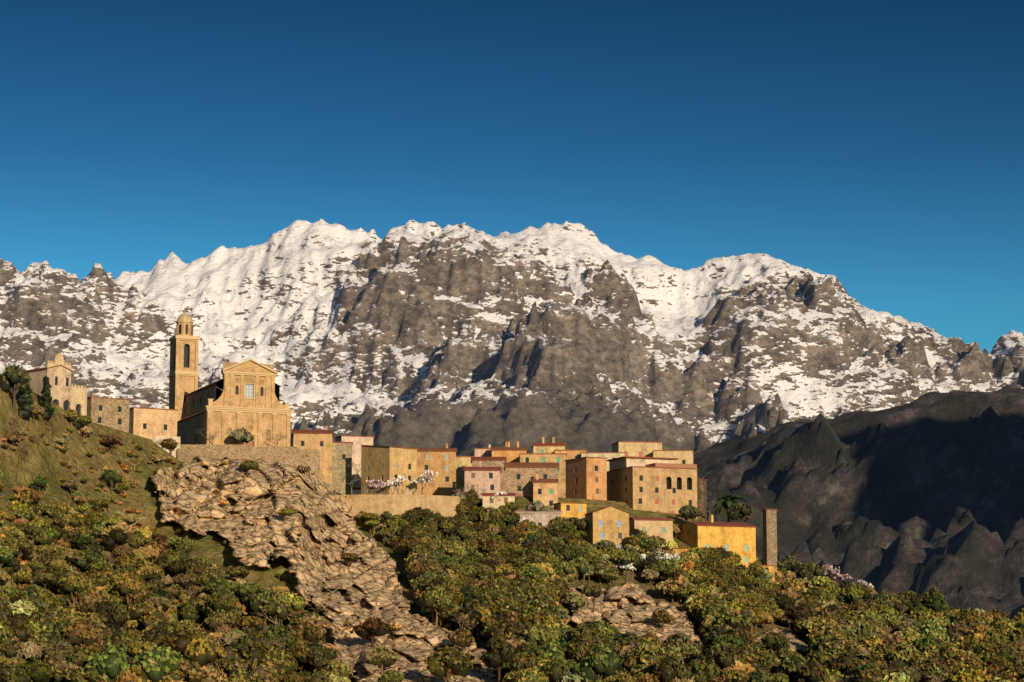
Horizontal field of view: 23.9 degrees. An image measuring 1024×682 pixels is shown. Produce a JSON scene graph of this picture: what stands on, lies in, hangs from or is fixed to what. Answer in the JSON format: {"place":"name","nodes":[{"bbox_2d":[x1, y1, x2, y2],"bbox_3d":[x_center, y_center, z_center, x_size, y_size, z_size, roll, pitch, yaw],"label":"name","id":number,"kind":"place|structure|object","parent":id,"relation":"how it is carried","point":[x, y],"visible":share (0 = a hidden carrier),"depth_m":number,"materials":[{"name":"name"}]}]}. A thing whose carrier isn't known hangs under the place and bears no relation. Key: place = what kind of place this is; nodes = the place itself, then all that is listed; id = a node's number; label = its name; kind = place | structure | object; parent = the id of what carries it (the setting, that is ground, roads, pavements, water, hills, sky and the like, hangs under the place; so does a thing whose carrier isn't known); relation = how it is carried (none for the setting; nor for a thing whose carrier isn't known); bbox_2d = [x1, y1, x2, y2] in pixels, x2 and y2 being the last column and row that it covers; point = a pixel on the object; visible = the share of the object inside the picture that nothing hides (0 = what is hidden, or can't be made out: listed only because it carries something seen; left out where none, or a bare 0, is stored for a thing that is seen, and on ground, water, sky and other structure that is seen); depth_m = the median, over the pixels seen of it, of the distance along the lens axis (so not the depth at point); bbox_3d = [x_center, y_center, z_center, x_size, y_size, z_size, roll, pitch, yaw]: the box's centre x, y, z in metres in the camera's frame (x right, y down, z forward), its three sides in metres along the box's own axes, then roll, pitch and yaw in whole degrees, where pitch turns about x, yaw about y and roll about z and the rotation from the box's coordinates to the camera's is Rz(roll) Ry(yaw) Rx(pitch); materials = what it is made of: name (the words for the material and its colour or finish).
{"place":"outdoors","nodes":[
{"label":"outdoors","id":0,"kind":"place"},
{"bbox_2d":[0,387,850,681],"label":"hill terrain","id":1,"kind":"structure","parent":0,"point":[266,545],"depth_m":535.57,"materials":[{"name":"beige stone"}]},
{"bbox_2d":[17,376,54,423],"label":"cypress trees","id":2,"kind":"object","parent":1,"relation":"on","point":[25,401],"visible":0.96,"depth_m":534.86,"materials":[{"name":"green plant"}]},
{"bbox_2d":[24,353,86,428],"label":"chapel","id":3,"kind":"structure","parent":1,"relation":"on","point":[65,393],"depth_m":555.66,"materials":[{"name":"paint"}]},
{"bbox_2d":[169,311,292,446],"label":"church","id":4,"kind":"structure","parent":1,"relation":"on","point":[246,395],"depth_m":616.44,"materials":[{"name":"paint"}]},
{"bbox_2d":[152,436,460,525],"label":"retaining walls","id":5,"kind":"structure","parent":1,"relation":"on","point":[379,504],"depth_m":589.76,"materials":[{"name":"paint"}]},
{"bbox_2d":[0,363,807,577],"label":"trees","id":6,"kind":"object","parent":1,"relation":"on","point":[17,377],"visible":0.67,"depth_m":615.90,"materials":[{"name":"green plant"}]},
{"bbox_2d":[87,392,776,580],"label":"village houses","id":7,"kind":"structure","parent":1,"relation":"on","point":[645,476],"depth_m":628.41,"materials":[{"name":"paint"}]},
{"bbox_2d":[1,417,866,681],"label":"dry shrubs","id":8,"kind":"object","parent":1,"relation":"on","point":[395,627],"visible":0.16,"depth_m":508.36,"materials":[{"name":"brown plant"}]},
{"bbox_2d":[229,426,662,548],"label":"bushes","id":9,"kind":"object","parent":1,"relation":"on","point":[242,435],"visible":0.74,"depth_m":601.89,"materials":[{"name":"green plant"}]},
{"bbox_2d":[0,418,892,681],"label":"shrubs","id":10,"kind":"object","parent":1,"relation":"on","point":[132,624],"visible":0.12,"depth_m":496.02,"materials":[{"name":"green plant"}]},
{"bbox_2d":[195,427,717,521],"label":"trees","id":11,"kind":"object","parent":1,"relation":"on","point":[352,465],"visible":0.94,"depth_m":612.85,"materials":[{"name":"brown plant"}]},
{"bbox_2d":[0,408,1023,681],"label":"trees","id":12,"kind":"object","parent":1,"relation":"on","point":[462,552],"visible":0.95,"depth_m":484.89,"materials":[{"name":"green plant"}]},
{"bbox_2d":[0,402,1023,681],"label":"shrubs","id":13,"kind":"object","parent":1,"relation":"on","point":[30,650],"visible":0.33,"depth_m":510.40,"materials":[{"name":"green plant"}]},
{"bbox_2d":[0,415,1023,681],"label":"shrubs","id":14,"kind":"object","parent":1,"relation":"on","point":[90,487],"visible":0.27,"depth_m":486.52,"materials":[{"name":"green plant"}]},
{"bbox_2d":[365,470,873,588],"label":"blossoming trees","id":15,"kind":"object","parent":1,"relation":"on","point":[830,570],"visible":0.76,"depth_m":618.96,"materials":[{"name":"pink plant"}]},
{"bbox_2d":[710,494,747,521],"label":"palm tree","id":16,"kind":"object","parent":1,"relation":"on","point":[727,501],"visible":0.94,"depth_m":647.56,"materials":[{"name":"green plant"}]},
{"bbox_2d":[0,218,1023,494],"bbox_3d":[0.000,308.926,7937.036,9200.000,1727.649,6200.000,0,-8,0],"label":"mountain massif","id":17,"kind":"structure","parent":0,"point":[464,338],"depth_m":7938.11,"materials":[{"name":"grey stone"}]},
{"bbox_2d":[0,0,1023,353],"label":"sky","id":18,"kind":"structure","parent":0,"point":[876,146],"materials":[{"name":"blue"}]},
{"bbox_2d":[693,384,1023,619],"bbox_3d":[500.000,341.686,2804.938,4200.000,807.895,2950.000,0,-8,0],"label":"ridge hill","id":19,"kind":"structure","parent":0,"point":[921,494],"depth_m":2554.96,"materials":[{"name":"grey stone"}]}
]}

